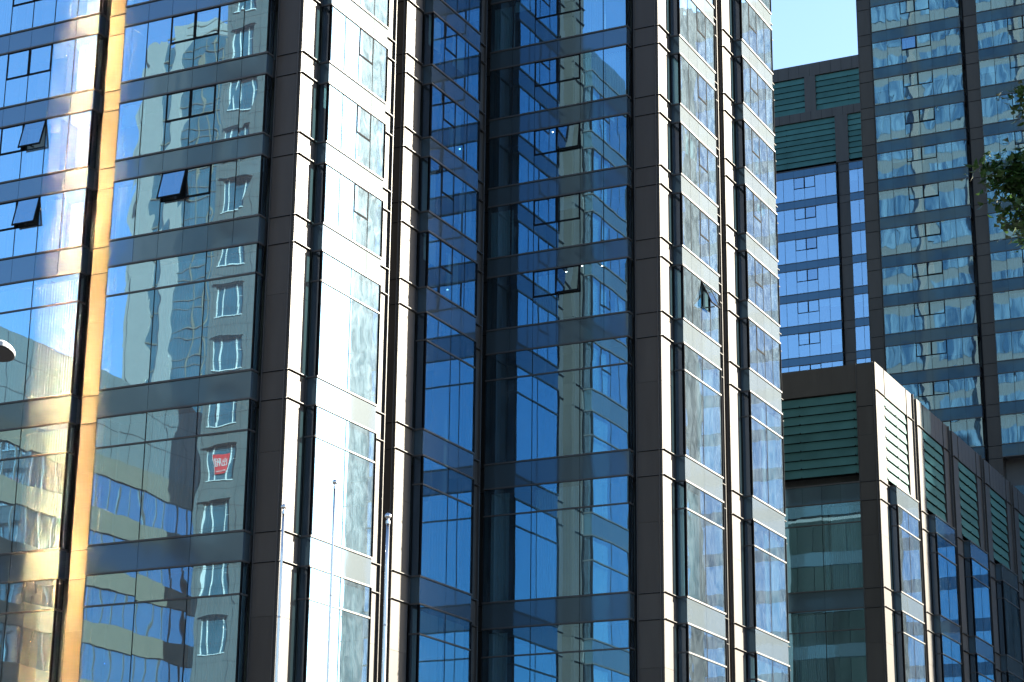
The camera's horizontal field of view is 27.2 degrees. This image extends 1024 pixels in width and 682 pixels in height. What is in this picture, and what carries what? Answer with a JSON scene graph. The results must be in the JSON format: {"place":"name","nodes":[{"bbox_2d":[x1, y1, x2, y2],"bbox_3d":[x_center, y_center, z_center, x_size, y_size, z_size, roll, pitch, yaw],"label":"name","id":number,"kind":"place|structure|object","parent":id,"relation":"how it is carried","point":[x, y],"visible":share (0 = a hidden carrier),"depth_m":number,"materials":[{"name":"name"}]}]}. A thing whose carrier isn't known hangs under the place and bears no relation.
{"place":"outdoors","nodes":[
{"label":"outdoors","id":0,"kind":"place"},
{"bbox_2d":[0,0,790,681],"bbox_3d":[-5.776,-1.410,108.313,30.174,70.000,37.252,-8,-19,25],"label":"office tower","id":1,"kind":"structure","parent":0,"point":[478,300],"depth_m":97.97,"materials":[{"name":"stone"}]},
{"bbox_2d":[0,578,64,681],"bbox_3d":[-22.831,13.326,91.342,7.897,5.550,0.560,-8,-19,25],"label":"window","id":2,"kind":"structure","parent":1,"relation":"in","point":[31,612],"depth_m":90.23,"materials":[{"name":"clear glass"}]},
{"bbox_2d":[0,422,75,552],"bbox_3d":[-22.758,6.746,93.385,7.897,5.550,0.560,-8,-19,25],"label":"window","id":3,"kind":"structure","parent":1,"relation":"in","point":[36,463],"depth_m":92.22,"materials":[{"name":"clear glass"}]},
{"bbox_2d":[0,272,86,402],"bbox_3d":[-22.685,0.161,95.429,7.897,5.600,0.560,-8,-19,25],"label":"window","id":4,"kind":"structure","parent":1,"relation":"in","point":[42,320],"depth_m":94.38,"materials":[{"name":"blue glass"}]},
{"bbox_2d":[0,187,93,258],"bbox_3d":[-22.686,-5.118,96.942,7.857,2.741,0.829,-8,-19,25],"label":"window","id":5,"kind":"structure","parent":1,"relation":"in","point":[65,218],"depth_m":96.10,"materials":[{"name":"blue glass"}]},
{"bbox_2d":[0,109,98,181],"bbox_3d":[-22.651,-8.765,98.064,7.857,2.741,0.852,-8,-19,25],"label":"window","id":6,"kind":"structure","parent":1,"relation":"in","point":[69,141],"depth_m":97.33,"materials":[{"name":"blue glass"}]},
{"bbox_2d":[0,33,104,106],"bbox_3d":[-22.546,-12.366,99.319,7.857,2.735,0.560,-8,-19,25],"label":"window","id":7,"kind":"structure","parent":1,"relation":"in","point":[50,70],"depth_m":98.55,"materials":[{"name":"blue glass"}]},
{"bbox_2d":[0,0,107,34],"bbox_3d":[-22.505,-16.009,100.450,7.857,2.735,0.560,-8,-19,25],"label":"window","id":8,"kind":"structure","parent":1,"relation":"in","point":[15,15],"depth_m":99.88,"materials":[{"name":"blue glass"}]},
{"bbox_2d":[126,0,149,5],"bbox_3d":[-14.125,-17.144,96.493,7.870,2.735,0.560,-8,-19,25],"label":"window","id":9,"kind":"structure","parent":1,"relation":"in","point":[129,2],"depth_m":97.43,"materials":[{"name":"blue glass"}]},
{"bbox_2d":[78,561,248,681],"bbox_3d":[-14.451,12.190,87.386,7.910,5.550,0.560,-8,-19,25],"label":"window","id":10,"kind":"structure","parent":1,"relation":"in","point":[185,624],"depth_m":87.16,"materials":[{"name":"blue glass"}]},
{"bbox_2d":[88,399,256,544],"bbox_3d":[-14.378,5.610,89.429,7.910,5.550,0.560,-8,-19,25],"label":"window","id":11,"kind":"structure","parent":1,"relation":"in","point":[182,471],"depth_m":89.12,"materials":[{"name":"blue glass"}]},
{"bbox_2d":[99,243,263,388],"bbox_3d":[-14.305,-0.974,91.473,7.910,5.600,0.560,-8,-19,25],"label":"window","id":12,"kind":"structure","parent":1,"relation":"in","point":[198,314],"depth_m":91.16,"materials":[{"name":"blue glass"}]},
{"bbox_2d":[110,154,268,238],"bbox_3d":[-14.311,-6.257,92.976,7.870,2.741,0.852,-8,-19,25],"label":"window","id":13,"kind":"structure","parent":1,"relation":"in","point":[236,188],"depth_m":92.78,"materials":[{"name":"blue glass"}]},
{"bbox_2d":[115,74,271,159],"bbox_3d":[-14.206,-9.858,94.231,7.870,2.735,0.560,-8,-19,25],"label":"window","id":14,"kind":"structure","parent":1,"relation":"in","point":[240,107],"depth_m":93.92,"materials":[{"name":"blue glass"}]},
{"bbox_2d":[121,0,275,81],"bbox_3d":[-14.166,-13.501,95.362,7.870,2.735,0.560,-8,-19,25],"label":"window","id":15,"kind":"structure","parent":1,"relation":"in","point":[244,28],"depth_m":95.07,"materials":[{"name":"blue glass"}]},
{"bbox_2d":[294,567,371,681],"bbox_3d":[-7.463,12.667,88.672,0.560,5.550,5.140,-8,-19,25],"label":"window","id":16,"kind":"structure","parent":1,"relation":"in","point":[351,601],"depth_m":88.25,"materials":[{"name":"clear glass"}]},
{"bbox_2d":[300,405,376,556],"bbox_3d":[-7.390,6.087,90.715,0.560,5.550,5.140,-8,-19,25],"label":"window","id":17,"kind":"structure","parent":1,"relation":"in","point":[339,449],"depth_m":90.26,"materials":[{"name":"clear glass"}]},
{"bbox_2d":[307,251,380,404],"bbox_3d":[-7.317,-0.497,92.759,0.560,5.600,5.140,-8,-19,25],"label":"window","id":18,"kind":"structure","parent":1,"relation":"in","point":[344,333],"depth_m":92.26,"materials":[{"name":"clear glass"}]},
{"bbox_2d":[313,163,383,257],"bbox_3d":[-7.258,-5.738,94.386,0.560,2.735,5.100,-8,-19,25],"label":"window","id":19,"kind":"structure","parent":1,"relation":"in","point":[340,203],"depth_m":93.90,"materials":[{"name":"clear glass"}]},
{"bbox_2d":[316,83,385,178],"bbox_3d":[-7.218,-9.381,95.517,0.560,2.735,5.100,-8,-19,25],"label":"window","id":20,"kind":"structure","parent":1,"relation":"in","point":[341,122],"depth_m":95.03,"materials":[{"name":"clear glass"}]},
{"bbox_2d":[320,5,387,102],"bbox_3d":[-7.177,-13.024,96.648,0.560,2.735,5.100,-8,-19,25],"label":"window","id":21,"kind":"structure","parent":1,"relation":"in","point":[343,43],"depth_m":96.17,"materials":[{"name":"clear glass"}]},
{"bbox_2d":[355,0,389,27],"bbox_3d":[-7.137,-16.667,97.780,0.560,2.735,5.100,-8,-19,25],"label":"window","id":22,"kind":"structure","parent":1,"relation":"in","point":[380,9],"depth_m":98.88,"materials":[{"name":"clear glass"}]},
{"bbox_2d":[407,604,471,681],"bbox_3d":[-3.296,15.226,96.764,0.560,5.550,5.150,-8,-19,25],"label":"window","id":23,"kind":"structure","parent":1,"relation":"in","point":[439,643],"depth_m":96.43,"materials":[{"name":"blue glass"}]},
{"bbox_2d":[410,456,473,593],"bbox_3d":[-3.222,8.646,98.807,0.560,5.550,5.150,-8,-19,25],"label":"window","id":24,"kind":"structure","parent":1,"relation":"in","point":[442,517],"depth_m":98.28,"materials":[{"name":"blue glass"}]},
{"bbox_2d":[414,313,475,452],"bbox_3d":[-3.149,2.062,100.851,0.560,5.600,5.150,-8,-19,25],"label":"window","id":25,"kind":"structure","parent":1,"relation":"in","point":[445,359],"depth_m":100.32,"materials":[{"name":"blue glass"}]},
{"bbox_2d":[417,231,477,315],"bbox_3d":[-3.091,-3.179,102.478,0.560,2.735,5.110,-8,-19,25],"label":"window","id":26,"kind":"structure","parent":1,"relation":"in","point":[441,268],"depth_m":101.95,"materials":[{"name":"blue glass"}]},
{"bbox_2d":[419,157,478,242],"bbox_3d":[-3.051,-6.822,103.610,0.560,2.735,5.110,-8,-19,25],"label":"window","id":27,"kind":"structure","parent":1,"relation":"in","point":[442,193],"depth_m":103.08,"materials":[{"name":"blue glass"}]},
{"bbox_2d":[421,84,479,170],"bbox_3d":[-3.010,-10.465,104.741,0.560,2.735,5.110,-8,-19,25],"label":"window","id":28,"kind":"structure","parent":1,"relation":"in","point":[442,119],"depth_m":104.21,"materials":[{"name":"blue glass"}]},
{"bbox_2d":[423,12,480,100],"bbox_3d":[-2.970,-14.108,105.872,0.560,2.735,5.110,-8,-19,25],"label":"window","id":29,"kind":"structure","parent":1,"relation":"in","point":[443,47],"depth_m":105.34,"materials":[{"name":"blue glass"}]},
{"bbox_2d":[444,0,481,32],"bbox_3d":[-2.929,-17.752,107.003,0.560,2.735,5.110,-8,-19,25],"label":"window","id":30,"kind":"structure","parent":1,"relation":"in","point":[470,10],"depth_m":107.92,"materials":[{"name":"blue glass"}]},
{"bbox_2d":[481,620,634,681],"bbox_3d":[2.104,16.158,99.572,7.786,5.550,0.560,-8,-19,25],"label":"window","id":31,"kind":"structure","parent":1,"relation":"in","point":[597,651],"depth_m":99.66,"materials":[{"name":"blue glass"}]},
{"bbox_2d":[482,475,633,602],"bbox_3d":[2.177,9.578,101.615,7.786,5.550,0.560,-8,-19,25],"label":"window","id":32,"kind":"structure","parent":1,"relation":"in","point":[577,537],"depth_m":101.33,"materials":[{"name":"blue glass"}]},
{"bbox_2d":[484,336,632,463],"bbox_3d":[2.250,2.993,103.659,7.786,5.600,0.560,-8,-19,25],"label":"window","id":33,"kind":"structure","parent":1,"relation":"in","point":[571,399],"depth_m":103.38,"materials":[{"name":"blue glass"}]},
{"bbox_2d":[486,257,631,329],"bbox_3d":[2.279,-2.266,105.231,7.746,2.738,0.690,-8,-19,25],"label":"window","id":34,"kind":"structure","parent":1,"relation":"in","point":[603,287],"depth_m":104.98,"materials":[{"name":"blue glass"}]},
{"bbox_2d":[487,185,631,257],"bbox_3d":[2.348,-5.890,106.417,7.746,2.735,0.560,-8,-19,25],"label":"window","id":35,"kind":"structure","parent":1,"relation":"in","point":[605,214],"depth_m":106.14,"materials":[{"name":"blue glass"}]},
{"bbox_2d":[489,114,630,187],"bbox_3d":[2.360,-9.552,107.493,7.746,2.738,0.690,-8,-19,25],"label":"window","id":36,"kind":"structure","parent":1,"relation":"in","point":[603,143],"depth_m":107.23,"materials":[{"name":"blue glass"}]},
{"bbox_2d":[490,44,630,118],"bbox_3d":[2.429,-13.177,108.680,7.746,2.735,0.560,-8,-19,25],"label":"window","id":37,"kind":"structure","parent":1,"relation":"in","point":[605,73],"depth_m":108.42,"materials":[{"name":"blue glass"}]},
{"bbox_2d":[491,0,629,51],"bbox_3d":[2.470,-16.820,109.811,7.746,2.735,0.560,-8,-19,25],"label":"window","id":38,"kind":"structure","parent":1,"relation":"in","point":[515,23],"depth_m":109.75,"materials":[{"name":"blue glass"}]},
{"bbox_2d":[669,0,715,71],"bbox_3d":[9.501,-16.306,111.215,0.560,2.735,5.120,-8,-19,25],"label":"window","id":39,"kind":"structure","parent":1,"relation":"in","point":[687,20],"depth_m":110.85,"materials":[{"name":"clear glass"}]},
{"bbox_2d":[670,54,716,137],"bbox_3d":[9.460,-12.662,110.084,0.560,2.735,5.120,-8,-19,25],"label":"window","id":40,"kind":"structure","parent":1,"relation":"in","point":[689,88],"depth_m":109.43,"materials":[{"name":"clear glass"}]},
{"bbox_2d":[671,123,717,204],"bbox_3d":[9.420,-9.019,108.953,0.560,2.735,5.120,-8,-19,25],"label":"window","id":41,"kind":"structure","parent":1,"relation":"in","point":[689,157],"depth_m":108.29,"materials":[{"name":"clear glass"}]},
{"bbox_2d":[672,193,719,274],"bbox_3d":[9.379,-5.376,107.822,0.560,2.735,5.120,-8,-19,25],"label":"window","id":42,"kind":"structure","parent":1,"relation":"in","point":[692,228],"depth_m":107.15,"materials":[{"name":"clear glass"}]},
{"bbox_2d":[673,265,720,344],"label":"window","id":43,"kind":"structure","parent":1,"relation":"in","point":[687,292],"depth_m":105.98,"materials":[{"name":"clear glass"}]},
{"bbox_2d":[674,343,723,476],"bbox_3d":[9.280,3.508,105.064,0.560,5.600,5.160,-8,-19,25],"label":"window","id":44,"kind":"structure","parent":1,"relation":"in","point":[697,383],"depth_m":104.39,"materials":[{"name":"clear glass"}]},
{"bbox_2d":[676,481,725,612],"bbox_3d":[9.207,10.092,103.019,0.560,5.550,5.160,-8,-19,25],"label":"window","id":45,"kind":"structure","parent":1,"relation":"in","point":[700,520],"depth_m":102.35,"materials":[{"name":"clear glass"}]},
{"bbox_2d":[677,624,727,681],"bbox_3d":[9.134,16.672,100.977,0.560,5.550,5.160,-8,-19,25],"label":"window","id":46,"kind":"structure","parent":1,"relation":"in","point":[702,656],"depth_m":100.54,"materials":[{"name":"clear glass"}]},
{"bbox_2d":[732,0,772,72],"bbox_3d":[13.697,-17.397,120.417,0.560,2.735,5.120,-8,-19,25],"label":"window","id":47,"kind":"structure","parent":1,"relation":"in","point":[748,26],"depth_m":119.80,"materials":[{"name":"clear glass"}]},
{"bbox_2d":[733,56,774,133],"bbox_3d":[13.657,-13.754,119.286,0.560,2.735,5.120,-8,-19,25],"label":"window","id":48,"kind":"structure","parent":1,"relation":"in","point":[749,88],"depth_m":118.58,"materials":[{"name":"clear glass"}]},
{"bbox_2d":[735,120,776,196],"bbox_3d":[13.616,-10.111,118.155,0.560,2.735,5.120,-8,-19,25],"label":"window","id":49,"kind":"structure","parent":1,"relation":"in","point":[751,151],"depth_m":117.46,"materials":[{"name":"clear glass"}]},
{"bbox_2d":[736,185,777,259],"bbox_3d":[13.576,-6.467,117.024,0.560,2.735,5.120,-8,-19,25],"label":"window","id":50,"kind":"structure","parent":1,"relation":"in","point":[754,218],"depth_m":116.29,"materials":[{"name":"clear glass"}]},
{"bbox_2d":[738,251,779,324],"bbox_3d":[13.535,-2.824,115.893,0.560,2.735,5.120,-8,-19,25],"label":"window","id":51,"kind":"structure","parent":1,"relation":"in","point":[756,284],"depth_m":115.16,"materials":[{"name":"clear glass"}]},
{"bbox_2d":[739,318,781,390],"bbox_3d":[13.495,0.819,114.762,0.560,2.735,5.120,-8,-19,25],"label":"window","id":52,"kind":"structure","parent":1,"relation":"in","point":[759,352],"depth_m":114.04,"materials":[{"name":"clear glass"}]},
{"bbox_2d":[741,391,785,514],"bbox_3d":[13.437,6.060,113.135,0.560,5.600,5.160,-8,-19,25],"label":"window","id":53,"kind":"structure","parent":1,"relation":"in","point":[762,426],"depth_m":112.41,"materials":[{"name":"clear glass"}]},
{"bbox_2d":[761,0,770,11],"bbox_3d":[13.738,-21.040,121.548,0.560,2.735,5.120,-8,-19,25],"label":"window","id":54,"kind":"structure","parent":1,"relation":"in","point":[767,3],"depth_m":122.99,"materials":[{"name":"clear glass"}]},
{"bbox_2d":[744,520,788,640],"bbox_3d":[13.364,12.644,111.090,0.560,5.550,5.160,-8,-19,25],"label":"window","id":55,"kind":"structure","parent":1,"relation":"in","point":[765,551],"depth_m":110.37,"materials":[{"name":"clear glass"}]},
{"bbox_2d":[747,653,789,681],"bbox_3d":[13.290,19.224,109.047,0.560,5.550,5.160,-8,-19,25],"label":"window","id":56,"kind":"structure","parent":1,"relation":"in","point":[760,668],"depth_m":108.52,"materials":[{"name":"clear glass"}]},
{"bbox_2d":[770,0,857,69],"label":"sky","id":57,"kind":"structure","parent":0,"point":[803,31],"materials":[{"name":"blue"}]},
{"bbox_2d":[772,55,870,372],"bbox_3d":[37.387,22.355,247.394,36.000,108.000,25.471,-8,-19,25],"label":"wing","id":58,"kind":"structure","parent":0,"point":[823,285],"depth_m":245.22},
{"bbox_2d":[776,172,837,203],"bbox_3d":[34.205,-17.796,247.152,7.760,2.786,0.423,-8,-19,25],"label":"window","id":59,"kind":"structure","parent":58,"relation":"in","point":[814,186],"depth_m":246.90,"materials":[{"name":"blue glass"}]},
{"bbox_2d":[776,203,838,233],"bbox_3d":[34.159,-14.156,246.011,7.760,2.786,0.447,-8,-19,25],"label":"window","id":60,"kind":"structure","parent":58,"relation":"in","point":[827,215],"depth_m":245.76,"materials":[{"name":"blue glass"}]},
{"bbox_2d":[777,234,839,264],"bbox_3d":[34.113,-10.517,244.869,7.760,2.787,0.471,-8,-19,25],"label":"window","id":61,"kind":"structure","parent":58,"relation":"in","point":[814,248],"depth_m":244.62,"materials":[{"name":"blue glass"}]},
{"bbox_2d":[778,265,840,295],"bbox_3d":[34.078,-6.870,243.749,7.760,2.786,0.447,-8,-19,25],"label":"window","id":62,"kind":"structure","parent":58,"relation":"in","point":[825,278],"depth_m":243.49,"materials":[{"name":"blue glass"}]},
{"bbox_2d":[779,296,841,327],"bbox_3d":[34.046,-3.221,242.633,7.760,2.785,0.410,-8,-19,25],"label":"window","id":63,"kind":"structure","parent":58,"relation":"in","point":[829,309],"depth_m":242.36,"materials":[{"name":"blue glass"}]},
{"bbox_2d":[780,329,843,358],"bbox_3d":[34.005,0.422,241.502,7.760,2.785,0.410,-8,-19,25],"label":"window","id":64,"kind":"structure","parent":58,"relation":"in","point":[829,341],"depth_m":241.24,"materials":[{"name":"blue glass"}]},
{"bbox_2d":[782,361,843,372],"bbox_3d":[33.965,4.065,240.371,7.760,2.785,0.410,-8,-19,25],"label":"window","id":65,"kind":"structure","parent":58,"relation":"in","point":[840,363],"depth_m":240.42,"materials":[{"name":"blue glass"}]},
{"bbox_2d":[849,168,863,192],"bbox_3d":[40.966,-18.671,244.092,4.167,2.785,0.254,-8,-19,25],"label":"window","id":66,"kind":"structure","parent":58,"relation":"in","point":[855,176],"depth_m":244.53,"materials":[{"name":"blue glass"}]},
{"bbox_2d":[850,199,864,223],"bbox_3d":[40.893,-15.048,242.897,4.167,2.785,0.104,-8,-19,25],"label":"window","id":67,"kind":"structure","parent":58,"relation":"in","point":[857,206],"depth_m":243.37,"materials":[{"name":"blue glass"}]},
{"bbox_2d":[852,230,865,254],"bbox_3d":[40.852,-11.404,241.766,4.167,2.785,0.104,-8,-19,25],"label":"window","id":68,"kind":"structure","parent":58,"relation":"in","point":[859,237],"depth_m":242.25,"materials":[{"name":"blue glass"}]},
{"bbox_2d":[853,262,867,285],"bbox_3d":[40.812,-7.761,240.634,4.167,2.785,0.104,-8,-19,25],"label":"window","id":69,"kind":"structure","parent":58,"relation":"in","point":[859,269],"depth_m":241.12,"materials":[{"name":"blue glass"}]},
{"bbox_2d":[854,294,868,317],"bbox_3d":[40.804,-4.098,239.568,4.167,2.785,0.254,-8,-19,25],"label":"window","id":70,"kind":"structure","parent":58,"relation":"in","point":[861,307],"depth_m":240.01,"materials":[{"name":"blue glass"}]},
{"bbox_2d":[855,326,869,350],"bbox_3d":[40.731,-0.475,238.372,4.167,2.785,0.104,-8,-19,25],"label":"window","id":71,"kind":"structure","parent":58,"relation":"in","point":[862,333],"depth_m":238.90,"materials":[{"name":"blue glass"}]},
{"bbox_2d":[781,362,1023,681],"bbox_3d":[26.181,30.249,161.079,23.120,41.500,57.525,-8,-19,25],"label":"annex block","id":72,"kind":"structure","parent":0,"point":[904,527],"depth_m":138.62,"materials":[{"name":"grey stone"}]},
{"bbox_2d":[785,501,863,592],"bbox_3d":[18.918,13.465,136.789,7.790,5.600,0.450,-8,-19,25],"label":"window","id":73,"kind":"structure","parent":72,"relation":"in","point":[824,542],"depth_m":136.05,"materials":[{"name":"teal glass"}]},
{"bbox_2d":[788,608,866,681],"bbox_3d":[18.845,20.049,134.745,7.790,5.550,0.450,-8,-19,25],"label":"window","id":74,"kind":"structure","parent":72,"relation":"in","point":[826,646],"depth_m":134.14,"materials":[{"name":"teal glass"}]},
{"bbox_2d":[890,505,923,603],"bbox_3d":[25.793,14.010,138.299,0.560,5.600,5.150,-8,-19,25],"label":"window","id":75,"kind":"structure","parent":72,"relation":"in","point":[905,529],"depth_m":137.46,"materials":[{"name":"blue glass"}]},
{"bbox_2d":[894,611,926,681],"bbox_3d":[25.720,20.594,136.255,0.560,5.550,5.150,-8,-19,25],"label":"window","id":76,"kind":"structure","parent":72,"relation":"in","point":[911,663],"depth_m":135.46,"materials":[{"name":"blue glass"}]},
{"bbox_2d":[929,533,960,625],"bbox_3d":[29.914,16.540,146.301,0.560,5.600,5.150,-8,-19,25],"label":"window","id":77,"kind":"structure","parent":72,"relation":"in","point":[943,555],"depth_m":145.39,"materials":[{"name":"blue glass"}]},
{"bbox_2d":[934,634,962,681],"bbox_3d":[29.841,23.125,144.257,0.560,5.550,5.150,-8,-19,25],"label":"window","id":78,"kind":"structure","parent":72,"relation":"in","point":[948,653],"depth_m":143.53,"materials":[{"name":"blue glass"}]},
{"bbox_2d":[964,558,993,645],"bbox_3d":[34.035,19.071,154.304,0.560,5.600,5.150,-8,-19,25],"label":"window","id":79,"kind":"structure","parent":72,"relation":"in","point":[977,578],"depth_m":153.38,"materials":[{"name":"blue glass"}]},
{"bbox_2d":[969,654,995,681],"bbox_3d":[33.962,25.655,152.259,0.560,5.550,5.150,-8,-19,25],"label":"window","id":80,"kind":"structure","parent":72,"relation":"in","point":[981,670],"depth_m":151.52,"materials":[{"name":"blue glass"}]},
{"bbox_2d":[996,581,1022,662],"bbox_3d":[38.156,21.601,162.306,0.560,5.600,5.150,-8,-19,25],"label":"window","id":81,"kind":"structure","parent":72,"relation":"in","point":[1008,602],"depth_m":161.33,"materials":[{"name":"glass"}]},
{"bbox_2d":[1001,672,1023,681],"bbox_3d":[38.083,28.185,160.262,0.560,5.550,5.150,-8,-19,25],"label":"window","id":82,"kind":"structure","parent":72,"relation":"in","point":[1005,676],"depth_m":158.98,"materials":[{"name":"glass"}]},
{"label":"ground","id":83,"kind":"structure","parent":0,"visible":0},
{"bbox_2d":[0,340,14,361],"bbox_3d":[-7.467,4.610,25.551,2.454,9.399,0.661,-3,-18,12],"label":"street lamp","id":84,"kind":"object","parent":83,"relation":"on","point":[7,352],"visible":1,"depth_m":26.52,"materials":[{"name":"metal"}]},
{"bbox_2d":[275,504,286,681],"bbox_3d":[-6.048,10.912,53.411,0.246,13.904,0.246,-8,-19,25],"label":"flagpole","id":85,"kind":"object","parent":83,"relation":"on","point":[283,506],"visible":1,"depth_m":54.72,"materials":[{"name":"metal"}]},
{"bbox_2d":[326,479,337,681],"bbox_3d":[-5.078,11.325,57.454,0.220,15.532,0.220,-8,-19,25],"label":"flagpole","id":86,"kind":"object","parent":83,"relation":"on","point":[334,481],"visible":1,"depth_m":58.85,"materials":[{"name":"metal"}]},
{"bbox_2d":[381,513,390,681],"bbox_3d":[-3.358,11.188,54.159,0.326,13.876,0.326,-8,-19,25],"label":"flagpole","id":87,"kind":"object","parent":83,"relation":"on","point":[387,517],"visible":1,"depth_m":55.47,"materials":[{"name":"metal"}]},
{"bbox_2d":[856,0,1023,494],"bbox_3d":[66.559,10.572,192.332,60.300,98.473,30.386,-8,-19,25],"label":"tower","id":88,"kind":"structure","parent":83,"relation":"on","point":[945,275],"depth_m":195.96,"materials":[{"name":"grey stone"}]},
{"bbox_2d":[871,0,959,31],"bbox_3d":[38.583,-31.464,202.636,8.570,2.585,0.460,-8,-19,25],"label":"window","id":89,"kind":"structure","parent":88,"relation":"in","point":[908,12],"depth_m":202.65,"materials":[{"name":"blue glass"}]},
{"bbox_2d":[872,28,961,67],"bbox_3d":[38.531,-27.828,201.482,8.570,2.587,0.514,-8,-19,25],"label":"window","id":90,"kind":"structure","parent":88,"relation":"in","point":[946,42],"depth_m":201.32,"materials":[{"name":"blue glass"}]},
{"bbox_2d":[874,65,963,104],"bbox_3d":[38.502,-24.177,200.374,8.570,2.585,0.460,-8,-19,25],"label":"window","id":91,"kind":"structure","parent":88,"relation":"in","point":[947,79],"depth_m":200.19,"materials":[{"name":"blue glass"}]},
{"bbox_2d":[875,102,965,141],"bbox_3d":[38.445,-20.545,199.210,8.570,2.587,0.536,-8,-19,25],"label":"window","id":92,"kind":"structure","parent":88,"relation":"in","point":[951,116],"depth_m":199.02,"materials":[{"name":"blue glass"}]},
{"bbox_2d":[877,139,968,179],"bbox_3d":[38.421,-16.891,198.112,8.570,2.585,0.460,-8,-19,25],"label":"window","id":93,"kind":"structure","parent":88,"relation":"in","point":[952,154],"depth_m":197.96,"materials":[{"name":"blue glass"}]},
{"bbox_2d":[879,178,970,217],"bbox_3d":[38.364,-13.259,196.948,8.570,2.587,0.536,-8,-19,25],"label":"window","id":94,"kind":"structure","parent":88,"relation":"in","point":[953,193],"depth_m":196.80,"materials":[{"name":"blue glass"}]},
{"bbox_2d":[880,217,972,255],"bbox_3d":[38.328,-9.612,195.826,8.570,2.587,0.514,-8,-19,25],"label":"window","id":95,"kind":"structure","parent":88,"relation":"in","point":[939,234],"depth_m":195.65,"materials":[{"name":"blue glass"}]},
{"bbox_2d":[882,256,974,294],"bbox_3d":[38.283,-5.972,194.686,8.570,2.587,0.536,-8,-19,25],"label":"window","id":96,"kind":"structure","parent":88,"relation":"in","point":[942,273],"depth_m":194.51,"materials":[{"name":"blue glass"}]},
{"bbox_2d":[884,296,977,333],"bbox_3d":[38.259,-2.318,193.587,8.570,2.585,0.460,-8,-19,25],"label":"window","id":97,"kind":"structure","parent":88,"relation":"in","point":[956,311],"depth_m":193.42,"materials":[{"name":"blue glass"}]},
{"bbox_2d":[885,336,979,373],"bbox_3d":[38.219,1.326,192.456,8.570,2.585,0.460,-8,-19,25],"label":"window","id":98,"kind":"structure","parent":88,"relation":"in","point":[958,351],"depth_m":192.29,"materials":[{"name":"blue glass"}]},
{"bbox_2d":[902,377,981,409],"bbox_3d":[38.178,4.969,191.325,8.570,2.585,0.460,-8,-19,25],"label":"window","id":99,"kind":"structure","parent":88,"relation":"in","point":[965,391],"depth_m":190.65,"materials":[{"name":"blue glass"}]},
{"bbox_2d":[943,418,984,446],"bbox_3d":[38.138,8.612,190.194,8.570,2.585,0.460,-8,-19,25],"label":"window","id":100,"kind":"structure","parent":88,"relation":"in","point":[971,431],"depth_m":188.80,"materials":[{"name":"blue glass"}]},
{"bbox_2d":[975,0,1023,11],"bbox_3d":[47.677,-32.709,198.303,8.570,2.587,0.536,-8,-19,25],"label":"window","id":101,"kind":"structure","parent":88,"relation":"in","point":[981,5],"depth_m":199.07,"materials":[{"name":"blue glass"}]},
{"bbox_2d":[977,15,1023,48],"bbox_3d":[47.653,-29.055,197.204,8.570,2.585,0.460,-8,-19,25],"label":"window","id":102,"kind":"structure","parent":88,"relation":"in","point":[1009,30],"depth_m":197.96,"materials":[{"name":"blue glass"}]},
{"bbox_2d":[979,53,1023,86],"bbox_3d":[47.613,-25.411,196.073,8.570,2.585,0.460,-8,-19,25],"label":"window","id":103,"kind":"structure","parent":88,"relation":"in","point":[1003,69],"depth_m":196.85,"materials":[{"name":"blue glass"}]},
{"bbox_2d":[986,172,1018,200],"bbox_3d":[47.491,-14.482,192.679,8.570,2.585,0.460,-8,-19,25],"label":"window","id":104,"kind":"structure","parent":88,"relation":"in","point":[990,194],"depth_m":193.94,"materials":[{"name":"blue glass"}]},
{"bbox_2d":[981,93,1023,123],"bbox_3d":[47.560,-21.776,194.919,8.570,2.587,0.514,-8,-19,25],"label":"window","id":105,"kind":"structure","parent":88,"relation":"in","point":[994,109],"depth_m":195.94,"materials":[{"name":"blue glass"}]},
{"bbox_2d":[984,130,1023,162],"bbox_3d":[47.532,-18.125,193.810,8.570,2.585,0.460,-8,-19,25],"label":"window","id":106,"kind":"structure","parent":88,"relation":"in","point":[993,143],"depth_m":194.79,"materials":[{"name":"blue glass"}]},
{"bbox_2d":[988,210,1022,239],"bbox_3d":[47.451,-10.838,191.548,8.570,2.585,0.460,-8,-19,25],"label":"window","id":107,"kind":"structure","parent":88,"relation":"in","point":[994,232],"depth_m":192.80,"materials":[{"name":"blue glass"}]},
{"bbox_2d":[990,249,1023,279],"bbox_3d":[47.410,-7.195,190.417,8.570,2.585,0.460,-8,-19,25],"label":"window","id":108,"kind":"structure","parent":88,"relation":"in","point":[1008,264],"depth_m":191.44,"materials":[{"name":"blue glass"}]},
{"bbox_2d":[993,289,1023,319],"bbox_3d":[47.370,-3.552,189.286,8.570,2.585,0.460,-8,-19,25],"label":"window","id":109,"kind":"structure","parent":88,"relation":"in","point":[1009,304],"depth_m":190.37,"materials":[{"name":"blue glass"}]},
{"bbox_2d":[995,330,1023,360],"bbox_3d":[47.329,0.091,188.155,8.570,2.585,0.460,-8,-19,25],"label":"window","id":110,"kind":"structure","parent":88,"relation":"in","point":[1009,345],"depth_m":189.31,"materials":[{"name":"blue glass"}]},
{"bbox_2d":[998,371,1023,401],"bbox_3d":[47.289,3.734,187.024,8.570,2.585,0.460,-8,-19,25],"label":"window","id":111,"kind":"structure","parent":88,"relation":"in","point":[1010,385],"depth_m":188.20,"materials":[{"name":"blue glass"}]},
{"bbox_2d":[1000,413,1023,443],"bbox_3d":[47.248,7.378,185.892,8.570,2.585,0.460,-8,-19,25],"label":"window","id":112,"kind":"structure","parent":88,"relation":"in","point":[1012,426],"depth_m":187.15,"materials":[{"name":"blue glass"}]},
{"bbox_2d":[960,67,1023,251],"bbox_3d":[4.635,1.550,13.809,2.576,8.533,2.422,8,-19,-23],"label":"leafy tree","id":113,"kind":"object","parent":83,"relation":"on","point":[1011,179],"visible":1,"depth_m":14.95,"materials":[{"name":"green plant"}]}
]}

